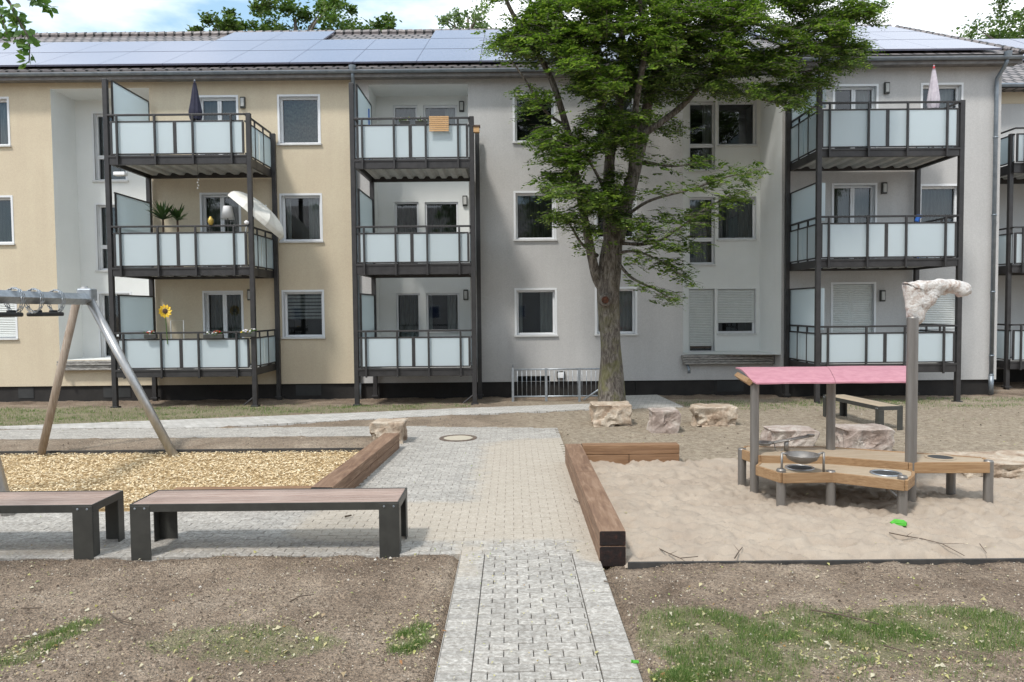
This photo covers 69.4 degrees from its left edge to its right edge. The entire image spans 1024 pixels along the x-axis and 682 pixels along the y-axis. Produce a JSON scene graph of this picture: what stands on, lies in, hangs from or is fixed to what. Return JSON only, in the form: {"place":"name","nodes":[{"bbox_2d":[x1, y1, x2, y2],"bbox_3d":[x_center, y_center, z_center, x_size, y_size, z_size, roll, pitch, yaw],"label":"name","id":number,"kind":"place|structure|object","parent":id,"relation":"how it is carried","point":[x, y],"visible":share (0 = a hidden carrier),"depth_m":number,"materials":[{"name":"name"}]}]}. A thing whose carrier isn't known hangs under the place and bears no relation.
{"place":"outdoors","nodes":[
{"label":"outdoors","id":0,"kind":"place"},
{"bbox_2d":[9,428,603,681],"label":"paving bed","id":1,"kind":"object","parent":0,"point":[462,546],"visible":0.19,"depth_m":7.23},
{"bbox_2d":[0,395,682,429],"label":"diagonal path","id":2,"kind":"structure","parent":0,"point":[645,401],"depth_m":15.95,"materials":[{"name":"grey concrete"}]},
{"bbox_2d":[0,382,1023,681],"bbox_3d":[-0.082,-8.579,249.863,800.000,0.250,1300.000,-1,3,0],"label":"ground","id":3,"kind":"structure","parent":0,"point":[964,428],"depth_m":6.04,"materials":[{"name":"soil"}]},
{"bbox_2d":[0,0,58,68],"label":"overhanging tree","id":4,"kind":"object","parent":3,"relation":"on","point":[14,18],"visible":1,"depth_m":5.30,"materials":[{"name":"green plant"}]},
{"bbox_2d":[21,607,40,608],"bbox_3d":[-3.718,2.065,5.720,0.166,0.018,0.010,0,3,6],"label":"twig","id":5,"kind":"object","parent":3,"relation":"on","point":[30,607],"visible":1,"depth_m":5.72,"materials":[{"name":"brown wood"}]},
{"bbox_2d":[108,612,140,625],"bbox_3d":[-2.881,2.050,5.500,0.421,0.052,0.085,1,3,23],"label":"twig","id":6,"kind":"object","parent":3,"relation":"on","point":[123,619],"visible":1,"depth_m":5.47,"materials":[{"name":"wood"}]},
{"bbox_2d":[0,450,358,511],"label":"wood chip bed","id":7,"kind":"object","parent":3,"relation":"on","point":[317,463],"visible":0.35,"depth_m":10.80,"materials":[{"name":"beige wood"}]},
{"bbox_2d":[0,286,178,515],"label":"playground swing","id":8,"kind":"object","parent":7,"relation":"on","point":[85,295],"visible":0.81,"depth_m":11.88,"materials":[{"name":"metal"}]},
{"bbox_2d":[0,287,25,316],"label":"rubber swing","id":9,"kind":"object","parent":8,"relation":"hanging from","point":[11,313],"visible":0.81,"depth_m":9.93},
{"bbox_2d":[25,288,65,316],"bbox_3d":[-6.757,-0.559,10.713,0.243,0.402,0.682,-1,3,-4],"label":"rubber swing","id":10,"kind":"object","parent":8,"relation":"hanging from","point":[39,312],"visible":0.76,"depth_m":10.49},
{"bbox_2d":[173,486,311,489],"bbox_3d":[-3.167,1.867,8.708,1.627,0.270,0.200,-1,3,0],"label":"timber edging","id":11,"kind":"object","parent":7,"relation":"on","point":[249,487],"visible":0.06,"depth_m":8.72,"materials":[{"name":"brown wood"}]},
{"bbox_2d":[311,433,398,487],"bbox_3d":[-2.108,1.765,10.471,0.260,0.300,3.733,0,3,3],"label":"timber edging","id":12,"kind":"object","parent":7,"relation":"on","point":[358,468],"visible":0.73,"depth_m":10.15,"materials":[{"name":"brown wood"}]},
{"bbox_2d":[0,448,362,454],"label":"edging strip","id":13,"kind":"object","parent":3,"relation":"on","point":[188,451],"depth_m":12.13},
{"bbox_2d":[0,29,380,407],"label":"apartment house","id":14,"kind":"structure","parent":3,"relation":"on","point":[84,116],"depth_m":19.98,"materials":[{"name":"beige paint"}]},
{"bbox_2d":[0,97,11,146],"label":"window","id":15,"kind":"structure","parent":14,"relation":"in","point":[5,141],"depth_m":20.15,"materials":[{"name":"white plastic"}]},
{"bbox_2d":[0,195,14,244],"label":"window","id":16,"kind":"structure","parent":14,"relation":"in","point":[6,201],"depth_m":20.28,"materials":[{"name":"grey glass"}]},
{"bbox_2d":[0,304,18,339],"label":"window","id":17,"kind":"structure","parent":14,"relation":"in","point":[8,325],"depth_m":20.17,"materials":[{"name":"white plastic"}]},
{"bbox_2d":[18,387,33,397],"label":"basement window","id":18,"kind":"structure","parent":14,"relation":"in","point":[23,392],"depth_m":20.22,"materials":[{"name":"grey glass"}]},
{"bbox_2d":[94,203,116,271],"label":"window","id":19,"kind":"structure","parent":14,"relation":"in","point":[99,208],"depth_m":21.20,"materials":[{"name":"white plastic"}]},
{"bbox_2d":[91,111,128,181],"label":"window","id":20,"kind":"structure","parent":14,"relation":"in","point":[96,116],"depth_m":21.09,"materials":[{"name":"white plastic"}]},
{"bbox_2d":[97,291,131,356],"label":"window","id":21,"kind":"structure","parent":14,"relation":"in","point":[102,297],"depth_m":21.32,"materials":[{"name":"white plastic"}]},
{"bbox_2d":[103,386,130,397],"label":"basement window","id":22,"kind":"structure","parent":14,"relation":"in","point":[124,391],"depth_m":20.22,"materials":[{"name":"black glass"}]},
{"bbox_2d":[113,171,126,175],"bbox_3d":[-9.470,-4.127,17.883,0.280,0.267,0.160,-1,3,0],"label":"hanging planter","id":23,"kind":"object","parent":14,"relation":"hanging from","point":[120,173],"visible":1,"depth_m":17.81,"materials":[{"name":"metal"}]},
{"bbox_2d":[144,330,157,338],"bbox_3d":[-8.778,-0.166,17.968,0.296,0.218,0.185,-1,3,0],"label":"flower box","id":24,"kind":"object","parent":14,"relation":"attached to","point":[149,335],"visible":1,"depth_m":17.93,"materials":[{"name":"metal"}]},
{"bbox_2d":[144,199,175,231],"bbox_3d":[-8.650,-2.675,18.453,0.966,1.742,1.154,-1,3,0],"label":"potted palm","id":25,"kind":"object","parent":14,"relation":"on","point":[161,213],"visible":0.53,"depth_m":18.32,"materials":[{"name":"green plant"}]},
{"bbox_2d":[158,304,171,343],"bbox_3d":[-8.426,-0.408,18.000,0.346,0.980,0.069,-1,3,0],"label":"sunflower pinwheel","id":26,"kind":"object","parent":14,"relation":"on","point":[166,312],"visible":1,"depth_m":17.98,"materials":[{"name":"yellow plastic"}]},
{"bbox_2d":[170,320,183,338],"bbox_3d":[-8.411,0.091,18.418,0.345,1.200,0.424,-1,3,0],"label":"balcony chair","id":27,"kind":"object","parent":14,"relation":"on","point":[177,320],"visible":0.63,"depth_m":18.59,"materials":[{"name":"white plastic"}]},
{"bbox_2d":[166,204,188,266],"bbox_3d":[-8.335,-2.635,18.503,0.654,1.651,0.806,-2,3,-31],"label":"potted palm","id":28,"kind":"object","parent":14,"relation":"on","point":[178,217],"visible":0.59,"depth_m":18.39,"materials":[{"name":"green plant"}]},
{"bbox_2d":[188,79,201,154],"bbox_3d":[-7.941,-5.542,18.573,0.480,2.057,0.480,-1,3,0],"label":"parasol","id":29,"kind":"object","parent":14,"relation":"on","point":[195,105],"visible":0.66,"depth_m":18.47,"materials":[{"name":"grey fabric"}]},
{"bbox_2d":[208,216,213,224],"bbox_3d":[-7.294,-2.909,17.907,0.140,0.200,0.140,-1,3,0],"label":"ornament","id":30,"kind":"object","parent":14,"relation":"on","point":[210,220],"visible":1,"depth_m":17.86,"materials":[{"name":"gold metal"}]},
{"bbox_2d":[203,330,223,338],"bbox_3d":[-7.250,-0.157,17.948,0.477,0.200,0.183,-1,3,0],"label":"flower box","id":31,"kind":"object","parent":14,"relation":"attached to","point":[214,335],"visible":1,"depth_m":17.93,"materials":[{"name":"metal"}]},
{"bbox_2d":[198,95,238,154],"bbox_3d":[-7.884,-5.563,20.347,1.106,2.091,0.972,-1,2,0],"label":"balcony door","id":32,"kind":"structure","parent":14,"relation":"in","point":[209,103],"depth_m":20.13,"materials":[{"name":"white plastic"}]},
{"bbox_2d":[199,192,241,266],"bbox_3d":[-7.859,-2.932,20.462,1.106,2.183,0.972,-1,2,0],"label":"balcony door","id":33,"kind":"structure","parent":14,"relation":"in","point":[211,204],"depth_m":20.25,"materials":[{"name":"white plastic"}]},
{"bbox_2d":[202,290,243,337],"bbox_3d":[-7.834,-0.355,20.575,1.106,2.064,0.972,-1,2,0],"label":"balcony door","id":34,"kind":"structure","parent":14,"relation":"in","point":[222,310],"depth_m":20.38,"materials":[{"name":"white plastic"}]},
{"bbox_2d":[221,206,234,266],"bbox_3d":[-7.057,-2.580,18.402,0.330,1.536,0.330,-1,3,0],"label":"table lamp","id":35,"kind":"object","parent":14,"relation":"on","point":[227,213],"visible":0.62,"depth_m":18.28,"materials":[{"name":"metal"}]},
{"bbox_2d":[240,328,256,336],"bbox_3d":[-6.397,-0.208,17.981,0.436,0.216,0.178,-1,3,0],"label":"flower box","id":36,"kind":"object","parent":14,"relation":"attached to","point":[251,332],"visible":1,"depth_m":17.93,"materials":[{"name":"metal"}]},
{"bbox_2d":[228,191,283,239],"bbox_3d":[-6.486,-2.807,18.790,1.333,1.952,1.662,-1,3,-18],"label":"parasol","id":37,"kind":"object","parent":14,"relation":"on","point":[265,216],"visible":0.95,"depth_m":18.22,"materials":[{"name":"beige fabric"}]},
{"bbox_2d":[277,94,321,145],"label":"window","id":38,"kind":"structure","parent":14,"relation":"in","point":[298,115],"depth_m":20.16,"materials":[{"name":"grey glass"}]},
{"bbox_2d":[279,193,323,242],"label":"window","id":39,"kind":"structure","parent":14,"relation":"in","point":[301,217],"depth_m":20.29,"materials":[{"name":"grey glass"}]},
{"bbox_2d":[281,290,325,338],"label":"window","id":40,"kind":"structure","parent":14,"relation":"in","point":[303,314],"depth_m":20.29,"materials":[{"name":"white plastic"}]},
{"bbox_2d":[296,384,321,395],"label":"basement window","id":41,"kind":"structure","parent":14,"relation":"in","point":[301,390],"depth_m":20.22,"materials":[{"name":"black glass"}]},
{"bbox_2d":[185,7,245,31],"bbox_3d":[-13.699,-7.488,35.822,3.199,16.916,3.797,-1,3,0],"label":"background tree","id":42,"kind":"object","parent":3,"relation":"on","point":[229,23],"visible":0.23,"depth_m":34.57,"materials":[{"name":"green plant"}]},
{"bbox_2d":[215,11,269,30],"bbox_3d":[-13.392,-8.084,37.739,4.217,17.933,4.584,-1,3,0],"label":"background tree","id":43,"kind":"object","parent":3,"relation":"on","point":[253,24],"visible":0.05,"depth_m":37.43,"materials":[{"name":"green plant"}]},
{"bbox_2d":[247,0,346,30],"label":"background tree","id":44,"kind":"object","parent":3,"relation":"on","point":[263,7],"visible":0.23,"depth_m":34.88,"materials":[{"name":"green plant"}]},
{"bbox_2d":[0,426,595,561],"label":"paved court","id":45,"kind":"object","parent":3,"relation":"on","point":[204,534],"visible":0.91,"depth_m":8.30,"materials":[{"name":"stone"}]},
{"bbox_2d":[0,490,124,559],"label":"park bench","id":46,"kind":"object","parent":45,"relation":"on","point":[83,507],"visible":0.89,"depth_m":7.05,"materials":[{"name":"wood"}]},
{"bbox_2d":[130,487,407,559],"bbox_3d":[-2.323,1.774,7.233,2.530,0.530,0.580,-1,3,0],"label":"park bench","id":47,"kind":"object","parent":45,"relation":"on","point":[166,506],"visible":0.98,"depth_m":7.00,"materials":[{"name":"wood"}]},
{"bbox_2d":[439,434,476,441],"bbox_3d":[-0.959,1.734,13.197,0.680,0.022,0.680,-1,3,0],"label":"manhole cover","id":48,"kind":"object","parent":45,"relation":"on","point":[457,438],"visible":1,"depth_m":13.13,"materials":[{"name":"metal"}]},
{"bbox_2d":[312,0,382,32],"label":"background tree","id":49,"kind":"object","parent":3,"relation":"on","point":[344,5],"visible":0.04,"depth_m":37.52,"materials":[{"name":"green plant"}]},
{"bbox_2d":[329,3,401,33],"bbox_3d":[-6.792,-7.527,35.617,4.292,16.879,3.138,-2,3,-37],"label":"background tree","id":50,"kind":"object","parent":3,"relation":"on","point":[351,9],"visible":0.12,"depth_m":35.04,"materials":[{"name":"green plant"}]},
{"bbox_2d":[369,418,407,443],"bbox_3d":[-2.153,1.610,12.925,0.641,0.471,0.533,-1,3,0],"label":"boulder","id":51,"kind":"object","parent":3,"relation":"on","point":[379,427],"visible":0.66,"depth_m":12.68,"materials":[{"name":"beige stone"}]},
{"bbox_2d":[434,554,460,681],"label":"path kerb","id":52,"kind":"structure","parent":3,"relation":"on","point":[446,622],"depth_m":5.42,"materials":[{"name":"concrete"}]},
{"bbox_2d":[435,1,505,28],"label":"background tree","id":53,"kind":"object","parent":3,"relation":"on","point":[446,18],"visible":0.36,"depth_m":40.94,"materials":[{"name":"green plant"}]},
{"bbox_2d":[0,400,1023,681],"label":"clods and pebbles","id":54,"kind":"object","parent":3,"relation":"on","point":[442,608],"visible":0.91,"depth_m":5.66,"materials":[{"name":"brown soil"}]},
{"bbox_2d":[0,396,1023,681],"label":"grass","id":55,"kind":"structure","parent":3,"relation":"on","point":[680,672],"depth_m":5.21,"materials":[{"name":"green plant"}]},
{"bbox_2d":[884,645,906,651],"bbox_3d":[2.541,2.040,4.908,0.011,0.018,0.144,-3,3,-38],"label":"twig","id":56,"kind":"object","parent":55,"relation":"on","point":[894,648],"visible":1,"depth_m":4.91,"materials":[{"name":"wood"}]},
{"bbox_2d":[0,401,1023,681],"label":"leaf litter","id":57,"kind":"object","parent":3,"relation":"on","point":[596,651],"visible":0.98,"depth_m":5.15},
{"bbox_2d":[512,365,599,401],"bbox_3d":[1.300,1.124,19.420,2.616,0.935,1.454,-1,3,0],"label":"light well railing","id":58,"kind":"object","parent":3,"relation":"on","point":[579,395],"visible":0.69,"depth_m":18.80,"materials":[{"name":"silver metal"}]},
{"bbox_2d":[565,444,625,566],"bbox_3d":[0.912,1.791,8.872,0.240,0.330,4.327,-1,3,0],"label":"timber edging","id":59,"kind":"object","parent":3,"relation":"on","point":[607,531],"visible":0.85,"depth_m":7.53,"materials":[{"name":"brown wood"}]},
{"bbox_2d":[589,401,631,426],"bbox_3d":[1.974,1.479,14.742,0.835,0.517,0.610,-1,3,0],"label":"boulder","id":60,"kind":"object","parent":3,"relation":"on","point":[608,413],"visible":0.89,"depth_m":14.48,"materials":[{"name":"beige stone"}]},
{"bbox_2d":[581,442,678,464],"bbox_3d":[1.751,1.691,10.985,1.427,0.330,0.200,-1,3,0],"label":"timber edging","id":61,"kind":"object","parent":3,"relation":"on","point":[624,453],"visible":0.59,"depth_m":10.88,"materials":[{"name":"brown wood"}]},
{"bbox_2d":[646,407,680,433],"bbox_3d":[2.840,1.510,13.864,0.592,0.500,0.522,-1,3,0],"label":"boulder","id":62,"kind":"object","parent":3,"relation":"on","point":[665,420],"visible":0.83,"depth_m":13.63,"materials":[{"name":"beige stone"}]},
{"bbox_2d":[345,24,1023,405],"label":"apartment house","id":63,"kind":"structure","parent":3,"relation":"on","point":[471,276],"depth_m":19.69,"materials":[{"name":"white paint"}]},
{"bbox_2d":[399,116,409,123],"bbox_3d":[-2.597,-5.343,17.974,0.278,0.190,0.170,0,3,7],"label":"flower box","id":64,"kind":"object","parent":63,"relation":"attached to","point":[404,121],"visible":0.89,"depth_m":17.95,"materials":[{"name":"metal"}]},
{"bbox_2d":[393,105,416,123],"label":"balcony door","id":65,"kind":"structure","parent":63,"relation":"in","point":[398,110],"depth_m":21.16,"materials":[{"name":"white plastic"}]},
{"bbox_2d":[395,202,418,263],"bbox_3d":[-2.991,-2.941,21.218,0.681,2.043,0.275,-1,2,0],"label":"balcony door","id":66,"kind":"structure","parent":63,"relation":"in","point":[406,213],"depth_m":21.30,"materials":[{"name":"white plastic"}]},
{"bbox_2d":[396,293,420,336],"bbox_3d":[-2.966,-0.388,21.330,0.681,1.971,0.275,-1,2,0],"label":"balcony door","id":67,"kind":"structure","parent":63,"relation":"in","point":[407,304],"depth_m":21.42,"materials":[{"name":"white plastic"}]},
{"bbox_2d":[415,116,427,123],"bbox_3d":[-2.192,-5.355,17.989,0.307,0.213,0.168,-1,3,0],"label":"flower box","id":68,"kind":"object","parent":63,"relation":"attached to","point":[418,121],"visible":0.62,"depth_m":17.95,"materials":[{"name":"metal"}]},
{"bbox_2d":[429,116,448,131],"bbox_3d":[-1.750,-5.207,17.734,0.471,0.360,0.020,-1,3,0],"label":"slatted mat","id":69,"kind":"object","parent":63,"relation":"hanging from","point":[437,122],"visible":1,"depth_m":17.73,"materials":[{"name":"brown wood"}]},
{"bbox_2d":[423,105,456,123],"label":"window","id":70,"kind":"structure","parent":63,"relation":"in","point":[431,110],"depth_m":21.18,"materials":[{"name":"white plastic"}]},
{"bbox_2d":[425,202,457,231],"bbox_3d":[-2.005,-3.460,21.218,0.946,1.006,0.230,-1,2,0],"label":"window","id":71,"kind":"structure","parent":63,"relation":"in","point":[436,213],"depth_m":21.30,"materials":[{"name":"glass"}]},
{"bbox_2d":[426,293,459,332],"bbox_3d":[-1.980,-0.814,21.594,0.988,1.143,0.940,-1,2,0],"label":"window","id":72,"kind":"structure","parent":63,"relation":"in","point":[442,309],"depth_m":21.44,"materials":[{"name":"white plastic"}]},
{"bbox_2d":[473,125,479,132],"bbox_3d":[-0.858,-5.134,17.893,0.180,0.190,0.180,-1,3,0],"label":"birdhouse","id":73,"kind":"object","parent":63,"relation":"attached to","point":[476,128],"visible":1,"depth_m":17.82,"materials":[{"name":"brown wood"}]},
{"bbox_2d":[518,376,548,380],"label":"basement window","id":74,"kind":"structure","parent":63,"relation":"in","point":[520,378],"depth_m":20.42,"materials":[{"name":"black glass"}]},
{"bbox_2d":[512,93,555,143],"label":"window","id":75,"kind":"structure","parent":63,"relation":"in","point":[520,127],"depth_m":20.80,"materials":[{"name":"white plastic"}]},
{"bbox_2d":[513,191,556,240],"bbox_3d":[0.622,-3.381,20.114,1.192,1.347,0.405,-1,3,0],"label":"window","id":76,"kind":"structure","parent":63,"relation":"in","point":[525,229],"depth_m":20.28,"materials":[{"name":"glass"}]},
{"bbox_2d":[514,288,557,336],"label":"window","id":77,"kind":"structure","parent":63,"relation":"in","point":[535,308],"depth_m":20.41,"materials":[{"name":"white plastic"}]},
{"bbox_2d":[594,97,632,135],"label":"window","id":78,"kind":"structure","parent":63,"relation":"in","point":[626,106],"depth_m":20.16,"materials":[{"name":"black glass"}]},
{"bbox_2d":[594,190,636,239],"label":"window","id":79,"kind":"structure","parent":63,"relation":"in","point":[596,221],"depth_m":20.09,"materials":[{"name":"white plastic"}]},
{"bbox_2d":[594,287,637,335],"bbox_3d":[2.824,-0.814,20.227,1.192,1.316,0.405,-1,3,0],"label":"window","id":80,"kind":"structure","parent":63,"relation":"in","point":[627,297],"depth_m":20.37,"materials":[{"name":"white plastic"}]},
{"bbox_2d":[688,101,715,171],"bbox_3d":[5.388,-5.808,21.419,0.775,1.972,1.020,-1,2,0],"label":"window","id":81,"kind":"structure","parent":63,"relation":"in","point":[702,115],"depth_m":21.28,"materials":[{"name":"black glass"}]},
{"bbox_2d":[688,197,715,265],"bbox_3d":[5.414,-3.127,21.229,0.775,1.945,0.405,-1,2,0],"label":"window","id":82,"kind":"structure","parent":63,"relation":"in","point":[709,250],"depth_m":21.38,"materials":[{"name":"white plastic"}]},
{"bbox_2d":[689,289,714,351],"bbox_3d":[5.438,-0.597,21.672,0.734,1.828,0.970,-1,2,0],"label":"window","id":83,"kind":"structure","parent":63,"relation":"in","point":[702,301],"depth_m":21.28,"materials":[{"name":"white plastic"}]},
{"bbox_2d":[714,380,743,391],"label":"basement window","id":84,"kind":"structure","parent":63,"relation":"in","point":[738,385],"depth_m":20.22,"materials":[{"name":"black glass"}]},
{"bbox_2d":[717,197,756,240],"bbox_3d":[6.407,-3.483,21.214,1.128,1.252,0.405,-1,3,0],"label":"window","id":85,"kind":"structure","parent":63,"relation":"in","point":[739,225],"depth_m":21.38,"materials":[{"name":"glass"}]},
{"bbox_2d":[717,289,756,334],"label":"window","id":86,"kind":"structure","parent":63,"relation":"in","point":[736,307],"depth_m":21.27,"materials":[{"name":"white plastic"}]},
{"bbox_2d":[717,101,757,146],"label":"window","id":87,"kind":"structure","parent":63,"relation":"in","point":[737,123],"depth_m":21.89,"materials":[{"name":"black glass"}]},
{"bbox_2d":[831,282,875,332],"bbox_3d":[8.992,-0.514,19.974,1.185,2.112,0.972,-1,2,0],"label":"balcony door","id":88,"kind":"structure","parent":63,"relation":"in","point":[852,303],"depth_m":19.56,"materials":[{"name":"white plastic"}]},
{"bbox_2d":[831,183,877,258],"bbox_3d":[8.968,-3.062,19.863,1.185,2.174,0.972,-1,2,0],"label":"balcony door","id":89,"kind":"structure","parent":63,"relation":"in","point":[848,199],"depth_m":19.66,"materials":[{"name":"white plastic"}]},
{"bbox_2d":[833,84,878,108],"bbox_3d":[8.943,-5.675,19.749,1.185,2.045,0.972,-1,2,0],"label":"balcony door","id":90,"kind":"structure","parent":63,"relation":"in","point":[847,92],"depth_m":19.41,"materials":[{"name":"white plastic"}]},
{"bbox_2d":[927,65,939,107],"bbox_3d":[10.349,-5.678,18.174,0.480,2.212,0.480,-1,3,0],"label":"parasol","id":91,"kind":"object","parent":63,"relation":"on","point":[933,93],"visible":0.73,"depth_m":18.08,"materials":[{"name":"white fabric"}]},
{"bbox_2d":[919,293,954,330],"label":"window","id":92,"kind":"structure","parent":63,"relation":"in","point":[943,311],"depth_m":19.57,"materials":[{"name":"white plastic"}]},
{"bbox_2d":[920,184,956,221],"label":"window","id":93,"kind":"structure","parent":63,"relation":"in","point":[936,199],"depth_m":19.67,"materials":[{"name":"grey glass"}]},
{"bbox_2d":[920,83,963,107],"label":"window","id":94,"kind":"structure","parent":63,"relation":"in","point":[948,91],"depth_m":19.37,"materials":[{"name":"white plastic"}]},
{"bbox_2d":[469,0,903,409],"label":"broadleaf tree","id":95,"kind":"object","parent":3,"relation":"on","point":[545,27],"visible":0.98,"depth_m":15.67,"materials":[{"name":"green plant"}]},
{"bbox_2d":[689,403,738,426],"bbox_3d":[3.944,1.484,14.537,0.904,0.466,0.628,-1,3,0],"label":"boulder","id":96,"kind":"object","parent":3,"relation":"on","point":[712,414],"visible":0.94,"depth_m":14.28,"materials":[{"name":"beige stone"}]},
{"bbox_2d":[760,425,819,445],"bbox_3d":[4.520,1.619,12.157,0.851,0.419,0.602,-1,3,0],"label":"boulder","id":97,"kind":"object","parent":3,"relation":"on","point":[774,432],"visible":0.56,"depth_m":11.92,"materials":[{"name":"beige stone"}]},
{"bbox_2d":[589,458,1023,567],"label":"sand","id":98,"kind":"structure","parent":3,"relation":"on","point":[704,509],"depth_m":8.02,"materials":[{"name":"beige sand"}]},
{"bbox_2d":[659,548,697,560],"bbox_3d":[1.507,1.968,6.821,0.394,0.077,0.127,2,3,40],"label":"twig","id":99,"kind":"object","parent":98,"relation":"on","point":[676,556],"visible":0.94,"depth_m":6.76,"materials":[{"name":"brown wood"}]},
{"bbox_2d":[734,278,993,515],"bbox_3d":[4.219,0.644,8.934,2.768,2.753,1.929,-1,3,0],"label":"sand play table","id":100,"kind":"object","parent":98,"relation":"on","point":[830,464],"visible":1,"depth_m":8.63,"materials":[{"name":"wood"}]},
{"bbox_2d":[890,519,906,526],"bbox_3d":[4.022,1.895,7.702,0.171,0.075,0.105,-1,3,0],"label":"sand mould","id":101,"kind":"object","parent":98,"relation":"on","point":[899,522],"visible":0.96,"depth_m":7.68,"materials":[{"name":"green plastic"}]},
{"bbox_2d":[889,532,964,555],"bbox_3d":[4.032,1.928,7.110,0.200,0.087,0.772,-2,3,-25],"label":"twig","id":102,"kind":"object","parent":98,"relation":"on","point":[929,540],"visible":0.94,"depth_m":7.13,"materials":[{"name":"brown wood"}]},
{"bbox_2d":[935,450,1023,478],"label":"boulder","id":103,"kind":"object","parent":98,"relation":"on","point":[1009,464],"visible":0.35,"depth_m":9.98,"materials":[{"name":"beige stone"}]},
{"bbox_2d":[628,558,1023,568],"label":"edging strip","id":104,"kind":"object","parent":3,"relation":"on","point":[650,564],"visible":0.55,"depth_m":6.62,"materials":[{"name":"grey concrete"}]},
{"bbox_2d":[811,608,878,624],"bbox_3d":[2.464,1.999,5.468,0.464,0.055,0.118,1,3,34],"label":"twig","id":105,"kind":"object","parent":3,"relation":"on","point":[842,615],"visible":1,"depth_m":5.45,"materials":[{"name":"brown wood"}]},
{"bbox_2d":[823,394,902,429],"bbox_3d":[6.864,1.395,14.578,0.500,0.470,1.900,-1,3,-7],"label":"park bench","id":106,"kind":"object","parent":3,"relation":"on","point":[878,407],"visible":0.91,"depth_m":14.04,"materials":[{"name":"wood"}]},
{"bbox_2d":[835,423,894,450],"bbox_3d":[5.564,1.591,11.771,0.842,0.505,0.631,-1,3,0],"label":"boulder","id":107,"kind":"object","parent":3,"relation":"on","point":[872,436],"visible":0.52,"depth_m":11.51,"materials":[{"name":"beige stone"}]},
{"bbox_2d":[958,0,1023,38],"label":"background tree","id":108,"kind":"object","parent":3,"relation":"on","point":[1008,23],"visible":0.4,"depth_m":40.95,"materials":[{"name":"green plant"}]},
{"bbox_2d":[972,39,1023,389],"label":"apartment house","id":109,"kind":"structure","parent":3,"relation":"on","point":[1010,341],"depth_m":22.02,"materials":[{"name":"grey paint"}]},
{"bbox_2d":[0,0,1023,38],"label":"sky","id":110,"kind":"structure","parent":0,"point":[940,16],"materials":[{"name":"white"}]},
{"bbox_2d":[435,552,642,681],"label":"path","id":111,"kind":"structure","parent":0,"point":[613,647],"depth_m":5.40,"materials":[{"name":"stone"}]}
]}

